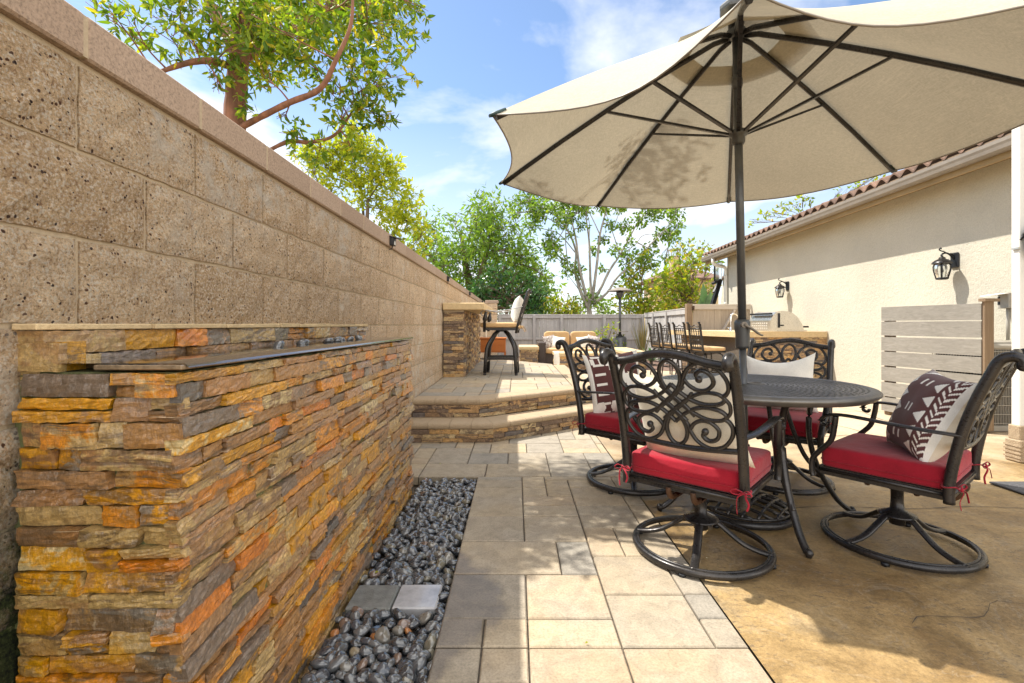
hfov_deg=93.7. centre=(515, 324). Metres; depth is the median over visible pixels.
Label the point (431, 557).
pebble
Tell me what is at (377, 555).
pebble
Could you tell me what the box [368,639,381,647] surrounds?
pebble
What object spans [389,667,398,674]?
pebble
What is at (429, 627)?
pebble
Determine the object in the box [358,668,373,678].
pebble
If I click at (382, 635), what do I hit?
pebble
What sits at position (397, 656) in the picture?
pebble
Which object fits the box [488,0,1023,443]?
patio umbrella
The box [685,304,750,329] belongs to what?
garden gate
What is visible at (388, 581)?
pebble
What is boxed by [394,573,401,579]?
pebble
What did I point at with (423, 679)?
pebble
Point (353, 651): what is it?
pebble
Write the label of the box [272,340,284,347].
pebble
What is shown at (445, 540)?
pebble
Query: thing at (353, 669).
pebble
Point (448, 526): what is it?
pebble
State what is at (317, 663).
pebble
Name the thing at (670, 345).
counter stool
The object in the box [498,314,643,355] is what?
wood fence
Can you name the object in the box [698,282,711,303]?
banana plant
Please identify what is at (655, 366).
mulch bed
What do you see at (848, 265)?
stucco house
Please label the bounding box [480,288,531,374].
bar stool
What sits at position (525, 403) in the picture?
raised patio ground
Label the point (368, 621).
pebble
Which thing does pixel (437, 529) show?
pebble
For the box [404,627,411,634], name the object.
pebble
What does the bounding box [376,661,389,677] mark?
pebble
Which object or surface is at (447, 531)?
pebble
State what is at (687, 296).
garden shrub
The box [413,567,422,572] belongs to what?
pebble
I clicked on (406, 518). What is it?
pebble
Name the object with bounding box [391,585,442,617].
stepping slab
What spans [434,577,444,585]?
pebble
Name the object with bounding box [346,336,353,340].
pebble
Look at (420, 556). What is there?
pebble
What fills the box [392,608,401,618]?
pebble
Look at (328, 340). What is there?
pebble
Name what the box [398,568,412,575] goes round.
pebble
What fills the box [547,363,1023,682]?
concrete patio
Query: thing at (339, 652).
pebble
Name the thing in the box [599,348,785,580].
dining chair
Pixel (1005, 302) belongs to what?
electrical box
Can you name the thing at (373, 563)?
pebble
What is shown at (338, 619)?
pebble
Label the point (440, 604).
pebble
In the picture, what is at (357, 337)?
pebble
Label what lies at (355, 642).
pebble
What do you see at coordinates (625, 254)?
garden shrub
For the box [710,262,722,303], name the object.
basketball hoop
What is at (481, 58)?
sky
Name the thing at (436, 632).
pebble
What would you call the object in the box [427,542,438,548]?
pebble
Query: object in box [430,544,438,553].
pebble
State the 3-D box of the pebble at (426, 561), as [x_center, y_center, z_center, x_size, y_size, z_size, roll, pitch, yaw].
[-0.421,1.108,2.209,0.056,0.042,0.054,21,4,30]
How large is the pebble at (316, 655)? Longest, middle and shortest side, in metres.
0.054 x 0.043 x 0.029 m
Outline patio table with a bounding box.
[656,373,883,558]
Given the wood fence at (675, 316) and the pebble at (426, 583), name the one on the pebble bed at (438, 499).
the pebble at (426, 583)
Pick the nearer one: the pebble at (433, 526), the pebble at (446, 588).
the pebble at (446, 588)
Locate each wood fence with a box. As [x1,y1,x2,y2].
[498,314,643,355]
[644,308,684,367]
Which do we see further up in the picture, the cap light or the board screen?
the cap light
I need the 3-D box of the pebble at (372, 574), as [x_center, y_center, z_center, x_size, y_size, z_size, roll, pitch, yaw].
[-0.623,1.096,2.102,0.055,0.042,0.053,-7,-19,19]
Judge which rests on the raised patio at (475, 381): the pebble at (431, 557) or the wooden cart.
the wooden cart
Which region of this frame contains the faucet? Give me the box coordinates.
[728,313,737,330]
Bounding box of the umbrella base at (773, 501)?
[693,444,798,530]
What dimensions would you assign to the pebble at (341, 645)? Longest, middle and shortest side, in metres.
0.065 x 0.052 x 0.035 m
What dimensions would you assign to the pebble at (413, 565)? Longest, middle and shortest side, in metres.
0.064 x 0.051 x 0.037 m
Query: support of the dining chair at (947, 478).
on the concrete patio at (831, 611)
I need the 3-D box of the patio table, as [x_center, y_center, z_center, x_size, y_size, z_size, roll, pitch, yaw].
[1.370,0.702,2.750,1.170,0.740,1.170,0,0,0]
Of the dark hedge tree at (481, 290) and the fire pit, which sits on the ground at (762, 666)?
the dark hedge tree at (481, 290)
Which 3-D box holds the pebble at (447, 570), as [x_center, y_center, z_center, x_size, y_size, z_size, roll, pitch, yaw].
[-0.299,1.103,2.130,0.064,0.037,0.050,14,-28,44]
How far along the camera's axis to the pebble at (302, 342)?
1.88 m
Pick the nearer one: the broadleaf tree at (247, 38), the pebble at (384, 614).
the pebble at (384, 614)
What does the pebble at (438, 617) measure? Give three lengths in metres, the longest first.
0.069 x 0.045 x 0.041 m
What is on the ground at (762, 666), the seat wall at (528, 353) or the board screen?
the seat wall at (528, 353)
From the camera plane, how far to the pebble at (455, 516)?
2.70 m
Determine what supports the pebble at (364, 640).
on the pebble bed at (438, 499)
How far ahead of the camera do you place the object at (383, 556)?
2.10 m
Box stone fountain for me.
[11,323,414,682]
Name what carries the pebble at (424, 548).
on the pebble bed at (438, 499)
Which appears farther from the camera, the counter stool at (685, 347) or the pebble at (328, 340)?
the counter stool at (685, 347)
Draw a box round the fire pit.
[552,351,616,371]
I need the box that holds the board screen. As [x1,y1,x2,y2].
[881,298,999,431]
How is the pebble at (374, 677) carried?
on the pebble bed at (438, 499)
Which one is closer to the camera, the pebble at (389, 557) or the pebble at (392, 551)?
the pebble at (389, 557)
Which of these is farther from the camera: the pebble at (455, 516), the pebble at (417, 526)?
the pebble at (455, 516)
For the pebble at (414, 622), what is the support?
on the pebble bed at (438, 499)
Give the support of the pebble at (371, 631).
on the pebble bed at (438, 499)
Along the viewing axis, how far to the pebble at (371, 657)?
1.57 m
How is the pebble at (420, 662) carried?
on the pebble bed at (438, 499)
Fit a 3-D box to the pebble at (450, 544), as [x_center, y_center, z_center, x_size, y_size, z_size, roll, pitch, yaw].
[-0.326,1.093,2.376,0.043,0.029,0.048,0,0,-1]
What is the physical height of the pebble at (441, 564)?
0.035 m
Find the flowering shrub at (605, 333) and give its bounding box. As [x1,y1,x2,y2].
[593,321,625,346]
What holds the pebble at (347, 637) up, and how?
on the pebble bed at (438, 499)
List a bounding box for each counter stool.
[647,322,679,374]
[658,322,692,375]
[672,322,708,374]
[686,322,725,373]
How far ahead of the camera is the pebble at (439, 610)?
1.81 m
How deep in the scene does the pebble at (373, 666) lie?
1.52 m
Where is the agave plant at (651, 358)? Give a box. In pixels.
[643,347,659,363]
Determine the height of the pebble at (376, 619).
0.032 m
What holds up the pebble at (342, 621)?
on the pebble bed at (438, 499)
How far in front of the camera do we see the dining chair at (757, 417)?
3.21 m
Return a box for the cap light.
[389,236,400,249]
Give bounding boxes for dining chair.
[555,338,674,495]
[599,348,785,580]
[747,338,835,495]
[809,348,1023,573]
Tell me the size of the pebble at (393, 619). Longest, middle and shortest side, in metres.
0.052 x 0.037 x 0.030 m
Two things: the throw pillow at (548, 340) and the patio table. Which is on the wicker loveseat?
the throw pillow at (548, 340)
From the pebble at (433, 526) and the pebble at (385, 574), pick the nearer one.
the pebble at (385, 574)
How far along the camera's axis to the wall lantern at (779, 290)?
9.37 m
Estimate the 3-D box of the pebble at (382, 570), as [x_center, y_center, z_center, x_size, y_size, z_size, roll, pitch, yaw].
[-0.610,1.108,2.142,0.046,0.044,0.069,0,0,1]
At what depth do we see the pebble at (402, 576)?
2.05 m
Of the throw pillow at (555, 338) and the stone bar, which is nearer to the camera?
the stone bar
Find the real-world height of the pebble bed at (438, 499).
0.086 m
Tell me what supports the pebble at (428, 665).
on the pebble bed at (438, 499)
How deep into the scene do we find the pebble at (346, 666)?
1.53 m
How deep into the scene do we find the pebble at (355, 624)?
1.73 m
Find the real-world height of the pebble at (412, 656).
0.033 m
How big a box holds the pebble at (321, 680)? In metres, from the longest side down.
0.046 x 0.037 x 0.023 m
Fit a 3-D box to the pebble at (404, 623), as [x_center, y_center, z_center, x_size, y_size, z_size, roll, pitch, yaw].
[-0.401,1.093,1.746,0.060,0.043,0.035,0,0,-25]
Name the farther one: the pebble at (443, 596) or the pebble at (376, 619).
the pebble at (443, 596)
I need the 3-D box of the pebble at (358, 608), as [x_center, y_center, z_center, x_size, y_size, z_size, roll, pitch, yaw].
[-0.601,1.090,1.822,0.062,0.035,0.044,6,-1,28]
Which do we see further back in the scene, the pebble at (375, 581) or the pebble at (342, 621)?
the pebble at (375, 581)
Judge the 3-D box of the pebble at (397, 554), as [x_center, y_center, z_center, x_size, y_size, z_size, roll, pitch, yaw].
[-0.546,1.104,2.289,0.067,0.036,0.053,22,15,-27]
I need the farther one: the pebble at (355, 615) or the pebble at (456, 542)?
the pebble at (456, 542)
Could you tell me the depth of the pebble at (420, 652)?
1.58 m
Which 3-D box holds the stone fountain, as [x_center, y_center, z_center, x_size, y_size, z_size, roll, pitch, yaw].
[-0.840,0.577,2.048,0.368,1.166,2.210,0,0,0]
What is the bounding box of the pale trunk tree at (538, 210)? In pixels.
[503,190,686,313]
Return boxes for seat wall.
[519,345,538,362]
[614,347,645,368]
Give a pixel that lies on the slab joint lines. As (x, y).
(906, 508)
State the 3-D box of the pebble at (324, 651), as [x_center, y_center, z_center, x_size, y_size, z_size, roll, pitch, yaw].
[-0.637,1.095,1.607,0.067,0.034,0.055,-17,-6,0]
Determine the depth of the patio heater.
14.30 m
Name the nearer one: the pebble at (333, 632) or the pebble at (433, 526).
the pebble at (333, 632)
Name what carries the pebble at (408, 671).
on the pebble bed at (438, 499)
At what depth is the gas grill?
8.30 m
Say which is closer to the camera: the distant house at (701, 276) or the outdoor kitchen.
the outdoor kitchen
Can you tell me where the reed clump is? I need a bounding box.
[628,318,654,350]
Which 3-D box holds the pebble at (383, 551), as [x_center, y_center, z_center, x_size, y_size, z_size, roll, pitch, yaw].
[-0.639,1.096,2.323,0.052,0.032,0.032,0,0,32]
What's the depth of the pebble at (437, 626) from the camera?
1.72 m
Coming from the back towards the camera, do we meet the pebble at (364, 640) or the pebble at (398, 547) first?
the pebble at (398, 547)
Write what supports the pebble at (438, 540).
on the pebble bed at (438, 499)
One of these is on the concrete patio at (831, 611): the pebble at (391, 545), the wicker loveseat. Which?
the wicker loveseat
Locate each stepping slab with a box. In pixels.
[345,585,399,616]
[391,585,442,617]
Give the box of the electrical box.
[980,293,1011,339]
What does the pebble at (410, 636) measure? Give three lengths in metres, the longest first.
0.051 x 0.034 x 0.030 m
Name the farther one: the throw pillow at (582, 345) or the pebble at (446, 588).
the throw pillow at (582, 345)
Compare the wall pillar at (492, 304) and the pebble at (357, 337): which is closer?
the pebble at (357, 337)
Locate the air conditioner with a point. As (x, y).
(1003, 416)
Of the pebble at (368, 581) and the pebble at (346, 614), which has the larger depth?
the pebble at (368, 581)
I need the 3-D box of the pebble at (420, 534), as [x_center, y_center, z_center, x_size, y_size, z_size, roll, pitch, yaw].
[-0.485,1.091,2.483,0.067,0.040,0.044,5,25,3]
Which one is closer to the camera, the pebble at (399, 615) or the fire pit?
the pebble at (399, 615)
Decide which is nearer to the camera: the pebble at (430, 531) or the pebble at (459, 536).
the pebble at (459, 536)
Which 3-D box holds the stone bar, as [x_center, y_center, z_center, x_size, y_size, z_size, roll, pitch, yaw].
[-0.719,0.209,8.037,0.578,1.022,2.974,0,0,0]
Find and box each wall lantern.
[774,278,788,297]
[931,247,958,279]
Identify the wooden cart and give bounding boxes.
[480,337,506,354]
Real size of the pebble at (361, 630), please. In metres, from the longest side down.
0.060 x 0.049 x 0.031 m
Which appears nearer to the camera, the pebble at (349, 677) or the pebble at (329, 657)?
the pebble at (349, 677)
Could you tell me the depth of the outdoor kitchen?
8.15 m
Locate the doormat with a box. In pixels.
[989,481,1023,494]
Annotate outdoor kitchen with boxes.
[671,330,827,378]
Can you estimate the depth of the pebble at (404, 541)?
2.40 m
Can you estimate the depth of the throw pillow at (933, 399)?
2.12 m
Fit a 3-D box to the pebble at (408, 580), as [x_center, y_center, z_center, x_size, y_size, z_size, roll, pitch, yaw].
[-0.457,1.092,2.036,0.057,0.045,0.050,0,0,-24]
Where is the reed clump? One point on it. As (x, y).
(642, 340)
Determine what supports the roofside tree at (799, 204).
on the ground at (762, 666)
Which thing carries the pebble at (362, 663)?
on the pebble bed at (438, 499)
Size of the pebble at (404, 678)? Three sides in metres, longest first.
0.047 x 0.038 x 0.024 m
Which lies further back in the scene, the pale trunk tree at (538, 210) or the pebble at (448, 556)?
the pale trunk tree at (538, 210)
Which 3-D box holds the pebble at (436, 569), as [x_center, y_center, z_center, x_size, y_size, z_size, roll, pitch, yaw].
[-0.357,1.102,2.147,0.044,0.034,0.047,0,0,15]
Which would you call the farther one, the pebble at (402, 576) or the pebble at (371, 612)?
the pebble at (402, 576)
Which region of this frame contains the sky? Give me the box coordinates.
[65,0,902,326]
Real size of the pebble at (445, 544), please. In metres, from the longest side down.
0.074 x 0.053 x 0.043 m
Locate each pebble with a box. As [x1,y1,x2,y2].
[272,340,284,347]
[296,340,308,344]
[300,672,316,682]
[310,657,328,669]
[313,654,325,658]
[315,645,333,656]
[315,668,330,679]
[315,677,326,682]
[321,637,338,647]
[322,338,333,342]
[325,650,336,661]
[326,654,348,672]
[330,628,338,636]
[334,641,348,651]
[334,650,346,656]
[335,616,344,623]
[335,670,346,680]
[339,617,351,632]
[339,621,349,633]
[339,660,353,671]
[342,633,353,643]
[343,611,351,617]
[344,673,355,682]
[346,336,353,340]
[347,665,356,674]
[349,611,359,619]
[349,638,362,647]
[349,647,359,656]
[349,653,361,665]
[350,619,362,631]
[351,606,363,617]
[352,625,369,636]
[354,335,361,339]
[355,674,367,682]
[357,657,367,672]
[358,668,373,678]
[359,574,368,583]
[359,645,372,657]
[360,637,371,645]
[362,617,372,628]
[363,578,372,584]
[366,653,375,665]
[367,608,379,617]
[367,672,386,682]
[368,570,380,578]
[368,628,377,634]
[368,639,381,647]
[370,560,376,566]
[370,661,380,671]
[371,578,380,584]
[371,614,381,624]
[372,552,380,559]
[372,643,390,656]
[374,626,389,643]
[375,561,385,568]
[375,567,385,573]
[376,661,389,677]
[377,573,388,579]
[377,651,390,661]
[378,609,390,618]
[380,548,388,554]
[380,575,386,584]
[382,536,394,545]
[382,578,396,584]
[382,617,395,625]
[384,555,393,560]
[385,543,395,548]
[385,620,395,628]
[386,657,395,667]
[387,673,401,682]
[388,548,397,555]
[388,570,397,578]
[389,645,398,655]
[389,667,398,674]
[390,528,398,534]
[390,561,401,568]
[391,637,409,649]
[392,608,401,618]
[392,625,402,635]
[393,652,401,664]
[394,555,405,561]
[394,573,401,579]
[395,552,404,558]
[395,611,407,620]
[396,544,404,549]
[396,659,412,668]
[397,525,405,532]
[397,619,409,632]
[397,664,416,682]
[398,547,407,554]
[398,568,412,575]
[399,573,408,582]
[400,527,409,537]
[401,539,408,544]
[402,575,414,584]
[402,643,411,654]
[402,676,413,682]
[403,515,410,521]
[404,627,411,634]
[405,553,412,562]
[406,631,415,642]
[406,651,417,660]
[407,545,417,555]
[408,558,419,563]
[408,643,423,652]
[409,562,419,568]
[409,617,419,629]
[412,638,424,646]
[413,524,420,530]
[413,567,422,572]
[413,654,426,673]
[414,554,423,560]
[414,575,423,584]
[415,544,422,550]
[415,666,428,682]
[416,633,427,640]
[416,649,430,659]
[417,531,428,537]
[417,628,427,634]
[418,562,426,568]
[418,611,431,625]
[418,675,427,682]
[419,545,428,551]
[419,560,428,569]
[419,570,433,576]
[421,535,427,541]
[422,582,433,584]
[423,610,433,621]
[423,632,436,649]
[424,576,430,581]
[425,620,438,633]
[425,648,434,660]
[426,529,435,533]
[426,661,431,670]
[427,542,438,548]
[428,516,437,523]
[428,554,435,560]
[428,630,438,638]
[430,523,439,529]
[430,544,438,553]
[430,575,436,582]
[432,537,441,543]
[433,567,440,572]
[433,614,443,621]
[434,527,442,533]
[434,550,442,557]
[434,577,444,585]
[434,623,440,630]
[435,602,443,614]
[435,606,444,614]
[436,560,445,569]
[438,542,447,547]
[438,546,447,550]
[438,591,449,600]
[441,538,449,543]
[441,573,450,579]
[443,568,453,578]
[444,529,450,535]
[444,551,454,564]
[444,577,451,585]
[444,585,449,591]
[445,524,456,528]
[446,542,453,549]
[447,559,456,567]
[448,535,454,541]
[449,520,457,526]
[449,546,455,553]
[451,512,458,521]
[451,530,462,536]
[452,539,459,546]
[453,547,460,557]
[454,533,463,541]
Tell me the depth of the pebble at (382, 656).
1.58 m
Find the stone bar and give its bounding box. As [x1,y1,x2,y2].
[442,303,492,376]
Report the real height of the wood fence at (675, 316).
1.563 m
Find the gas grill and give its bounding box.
[750,311,808,330]
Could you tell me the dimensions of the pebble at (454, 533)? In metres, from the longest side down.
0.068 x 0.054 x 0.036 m
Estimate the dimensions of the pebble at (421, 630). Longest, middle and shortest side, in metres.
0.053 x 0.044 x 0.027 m
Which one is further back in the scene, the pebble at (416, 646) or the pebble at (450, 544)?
the pebble at (450, 544)
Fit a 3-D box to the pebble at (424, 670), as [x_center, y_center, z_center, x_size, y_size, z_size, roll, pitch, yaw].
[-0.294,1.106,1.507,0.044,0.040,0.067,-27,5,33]
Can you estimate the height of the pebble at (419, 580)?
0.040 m
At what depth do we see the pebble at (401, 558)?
2.24 m
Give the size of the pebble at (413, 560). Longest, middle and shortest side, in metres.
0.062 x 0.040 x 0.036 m
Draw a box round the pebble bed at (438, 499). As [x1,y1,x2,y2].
[308,477,476,682]
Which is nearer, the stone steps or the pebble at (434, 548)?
the pebble at (434, 548)
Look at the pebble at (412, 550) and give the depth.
2.31 m
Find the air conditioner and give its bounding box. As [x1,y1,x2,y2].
[932,341,1011,431]
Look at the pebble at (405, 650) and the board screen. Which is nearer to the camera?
the pebble at (405, 650)
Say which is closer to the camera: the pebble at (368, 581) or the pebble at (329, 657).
the pebble at (329, 657)
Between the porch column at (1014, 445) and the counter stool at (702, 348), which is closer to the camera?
the porch column at (1014, 445)
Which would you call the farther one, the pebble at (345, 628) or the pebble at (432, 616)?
the pebble at (432, 616)
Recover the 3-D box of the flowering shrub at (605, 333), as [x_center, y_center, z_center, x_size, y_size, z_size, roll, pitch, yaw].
[2.746,0.479,14.321,1.198,1.212,0.712,0,0,0]
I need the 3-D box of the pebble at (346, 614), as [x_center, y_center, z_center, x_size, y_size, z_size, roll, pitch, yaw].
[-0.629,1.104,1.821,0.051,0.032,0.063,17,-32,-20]
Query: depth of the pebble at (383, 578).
2.05 m
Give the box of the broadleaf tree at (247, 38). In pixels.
[84,0,435,173]
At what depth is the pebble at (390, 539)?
2.41 m
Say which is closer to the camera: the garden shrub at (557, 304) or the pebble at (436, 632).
the pebble at (436, 632)
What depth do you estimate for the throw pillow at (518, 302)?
6.87 m
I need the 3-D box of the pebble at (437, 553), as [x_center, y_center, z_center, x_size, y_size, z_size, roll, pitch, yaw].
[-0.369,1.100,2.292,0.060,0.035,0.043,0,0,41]
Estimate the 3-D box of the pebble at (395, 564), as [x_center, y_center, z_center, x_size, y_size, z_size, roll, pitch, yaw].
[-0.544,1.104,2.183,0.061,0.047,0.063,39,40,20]
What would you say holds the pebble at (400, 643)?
on the pebble bed at (438, 499)
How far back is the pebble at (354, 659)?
1.57 m
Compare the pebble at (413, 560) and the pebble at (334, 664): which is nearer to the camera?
the pebble at (334, 664)
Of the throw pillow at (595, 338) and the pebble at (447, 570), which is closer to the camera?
the pebble at (447, 570)
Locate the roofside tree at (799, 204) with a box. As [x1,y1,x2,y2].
[748,174,885,227]
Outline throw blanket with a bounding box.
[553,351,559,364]
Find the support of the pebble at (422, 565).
on the pebble bed at (438, 499)
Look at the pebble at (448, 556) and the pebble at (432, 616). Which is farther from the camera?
the pebble at (448, 556)
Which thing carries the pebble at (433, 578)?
on the pebble bed at (438, 499)
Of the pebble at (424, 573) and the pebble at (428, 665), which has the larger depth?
the pebble at (424, 573)
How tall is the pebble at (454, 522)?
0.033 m
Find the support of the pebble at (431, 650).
on the pebble bed at (438, 499)
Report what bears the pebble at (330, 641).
on the pebble bed at (438, 499)
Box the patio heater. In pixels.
[607,287,632,346]
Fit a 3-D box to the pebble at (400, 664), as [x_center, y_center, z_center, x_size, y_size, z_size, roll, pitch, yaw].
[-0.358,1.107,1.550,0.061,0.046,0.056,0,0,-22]
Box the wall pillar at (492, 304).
[485,300,498,354]
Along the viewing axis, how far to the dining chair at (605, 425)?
3.25 m
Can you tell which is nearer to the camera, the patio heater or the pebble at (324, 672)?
the pebble at (324, 672)
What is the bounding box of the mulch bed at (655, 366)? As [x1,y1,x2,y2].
[512,356,681,371]
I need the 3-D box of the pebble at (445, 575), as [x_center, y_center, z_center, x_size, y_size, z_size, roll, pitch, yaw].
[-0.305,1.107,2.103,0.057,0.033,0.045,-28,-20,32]
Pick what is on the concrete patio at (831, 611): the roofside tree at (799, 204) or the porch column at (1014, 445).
the porch column at (1014, 445)
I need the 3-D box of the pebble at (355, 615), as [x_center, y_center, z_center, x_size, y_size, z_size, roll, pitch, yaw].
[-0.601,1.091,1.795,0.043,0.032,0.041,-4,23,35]
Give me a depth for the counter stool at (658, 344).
10.12 m
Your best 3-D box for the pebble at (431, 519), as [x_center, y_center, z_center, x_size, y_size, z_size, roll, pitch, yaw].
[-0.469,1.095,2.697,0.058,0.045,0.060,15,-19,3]
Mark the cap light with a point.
(392, 241)
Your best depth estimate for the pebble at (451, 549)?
2.33 m
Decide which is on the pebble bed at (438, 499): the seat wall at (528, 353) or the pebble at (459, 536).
the pebble at (459, 536)
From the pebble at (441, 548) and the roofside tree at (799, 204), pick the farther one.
the roofside tree at (799, 204)
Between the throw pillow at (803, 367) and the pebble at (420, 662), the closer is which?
the pebble at (420, 662)
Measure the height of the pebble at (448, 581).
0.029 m
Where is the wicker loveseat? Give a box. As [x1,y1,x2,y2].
[537,331,604,362]
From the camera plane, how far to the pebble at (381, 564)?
2.17 m
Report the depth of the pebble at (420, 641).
1.64 m
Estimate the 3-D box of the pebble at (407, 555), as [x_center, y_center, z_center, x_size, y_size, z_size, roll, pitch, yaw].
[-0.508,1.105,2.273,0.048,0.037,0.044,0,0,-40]
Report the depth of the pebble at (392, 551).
2.31 m
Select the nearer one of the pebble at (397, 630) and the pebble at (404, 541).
the pebble at (397, 630)
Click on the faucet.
(730, 328)
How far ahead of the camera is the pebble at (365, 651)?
1.60 m
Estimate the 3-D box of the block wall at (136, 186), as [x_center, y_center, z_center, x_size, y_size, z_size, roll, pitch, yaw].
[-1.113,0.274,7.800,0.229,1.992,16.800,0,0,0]
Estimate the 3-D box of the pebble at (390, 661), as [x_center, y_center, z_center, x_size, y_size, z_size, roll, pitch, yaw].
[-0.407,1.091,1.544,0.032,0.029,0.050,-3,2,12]
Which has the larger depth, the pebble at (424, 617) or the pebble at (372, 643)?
the pebble at (424, 617)
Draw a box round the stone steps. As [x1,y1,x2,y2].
[411,365,592,442]
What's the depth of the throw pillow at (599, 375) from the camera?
3.29 m
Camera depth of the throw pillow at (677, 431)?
2.07 m
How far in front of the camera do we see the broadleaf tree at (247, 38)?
3.39 m
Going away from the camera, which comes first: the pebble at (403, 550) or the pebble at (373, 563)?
the pebble at (373, 563)
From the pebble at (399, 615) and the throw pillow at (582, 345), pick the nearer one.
the pebble at (399, 615)
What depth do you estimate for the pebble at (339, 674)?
1.50 m
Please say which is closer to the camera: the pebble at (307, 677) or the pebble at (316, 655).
the pebble at (307, 677)
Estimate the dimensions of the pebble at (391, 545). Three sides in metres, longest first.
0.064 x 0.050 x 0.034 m
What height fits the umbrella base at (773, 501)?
0.390 m
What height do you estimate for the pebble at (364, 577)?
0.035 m
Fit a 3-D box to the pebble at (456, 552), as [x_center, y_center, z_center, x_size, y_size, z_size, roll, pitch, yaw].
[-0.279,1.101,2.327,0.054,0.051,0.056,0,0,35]
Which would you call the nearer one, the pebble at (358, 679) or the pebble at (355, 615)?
the pebble at (358, 679)
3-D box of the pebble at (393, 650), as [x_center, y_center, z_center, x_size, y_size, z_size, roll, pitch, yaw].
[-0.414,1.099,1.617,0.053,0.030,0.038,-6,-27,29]
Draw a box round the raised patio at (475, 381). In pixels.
[418,358,570,395]
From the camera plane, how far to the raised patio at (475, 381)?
6.19 m
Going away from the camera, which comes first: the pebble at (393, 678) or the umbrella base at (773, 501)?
the pebble at (393, 678)
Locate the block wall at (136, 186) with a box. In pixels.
[0,0,485,682]
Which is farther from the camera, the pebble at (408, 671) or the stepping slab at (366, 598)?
the stepping slab at (366, 598)
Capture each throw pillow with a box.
[511,296,523,321]
[542,335,553,347]
[551,336,565,347]
[576,336,589,347]
[582,350,639,412]
[588,334,599,347]
[627,371,754,467]
[747,353,818,412]
[886,370,976,461]
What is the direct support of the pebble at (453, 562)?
on the pebble bed at (438, 499)
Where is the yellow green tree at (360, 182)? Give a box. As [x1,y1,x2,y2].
[286,114,436,259]
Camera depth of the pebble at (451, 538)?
2.44 m
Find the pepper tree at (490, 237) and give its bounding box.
[405,184,568,319]
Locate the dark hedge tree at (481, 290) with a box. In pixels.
[467,260,550,313]
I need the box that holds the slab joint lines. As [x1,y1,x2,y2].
[653,407,1011,622]
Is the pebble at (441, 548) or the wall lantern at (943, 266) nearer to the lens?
the pebble at (441, 548)
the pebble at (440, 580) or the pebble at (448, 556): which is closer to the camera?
the pebble at (440, 580)
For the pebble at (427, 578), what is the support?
on the pebble bed at (438, 499)
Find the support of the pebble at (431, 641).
on the pebble bed at (438, 499)
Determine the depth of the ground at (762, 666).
2.03 m
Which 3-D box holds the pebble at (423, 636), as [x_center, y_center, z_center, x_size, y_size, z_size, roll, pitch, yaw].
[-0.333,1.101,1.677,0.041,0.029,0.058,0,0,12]
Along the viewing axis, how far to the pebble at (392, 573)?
2.09 m
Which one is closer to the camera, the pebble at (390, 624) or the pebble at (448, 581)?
the pebble at (390, 624)
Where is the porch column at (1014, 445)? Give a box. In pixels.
[1003,125,1023,462]
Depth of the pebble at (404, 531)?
2.51 m
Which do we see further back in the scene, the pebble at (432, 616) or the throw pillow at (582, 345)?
the throw pillow at (582, 345)
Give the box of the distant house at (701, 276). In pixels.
[637,248,722,329]
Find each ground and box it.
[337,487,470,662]
[413,327,774,682]
[414,360,589,442]
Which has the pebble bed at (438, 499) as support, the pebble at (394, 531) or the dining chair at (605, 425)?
the pebble at (394, 531)
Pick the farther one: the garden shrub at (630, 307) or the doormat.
the garden shrub at (630, 307)
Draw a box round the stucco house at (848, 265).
[701,130,1011,399]
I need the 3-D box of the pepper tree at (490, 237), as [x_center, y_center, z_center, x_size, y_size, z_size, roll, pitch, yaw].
[-1.492,-2.403,20.952,7.800,7.354,5.665,0,0,0]
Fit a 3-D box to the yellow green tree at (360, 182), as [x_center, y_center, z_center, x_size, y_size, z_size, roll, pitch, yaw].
[-2.635,-1.274,8.619,2.479,4.890,1.320,0,0,0]
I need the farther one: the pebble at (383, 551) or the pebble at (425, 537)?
the pebble at (425, 537)
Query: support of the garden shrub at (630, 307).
on the ground at (762, 666)
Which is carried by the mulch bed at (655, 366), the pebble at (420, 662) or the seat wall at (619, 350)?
the seat wall at (619, 350)
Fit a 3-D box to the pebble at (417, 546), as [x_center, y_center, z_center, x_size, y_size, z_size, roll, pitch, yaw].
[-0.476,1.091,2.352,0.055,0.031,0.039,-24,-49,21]
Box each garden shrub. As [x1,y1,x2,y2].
[541,290,585,313]
[570,288,615,313]
[610,246,673,317]
[615,243,640,313]
[644,236,725,312]
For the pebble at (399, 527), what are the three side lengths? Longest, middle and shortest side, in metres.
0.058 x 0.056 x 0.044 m
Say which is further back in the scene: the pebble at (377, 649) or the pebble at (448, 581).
the pebble at (448, 581)

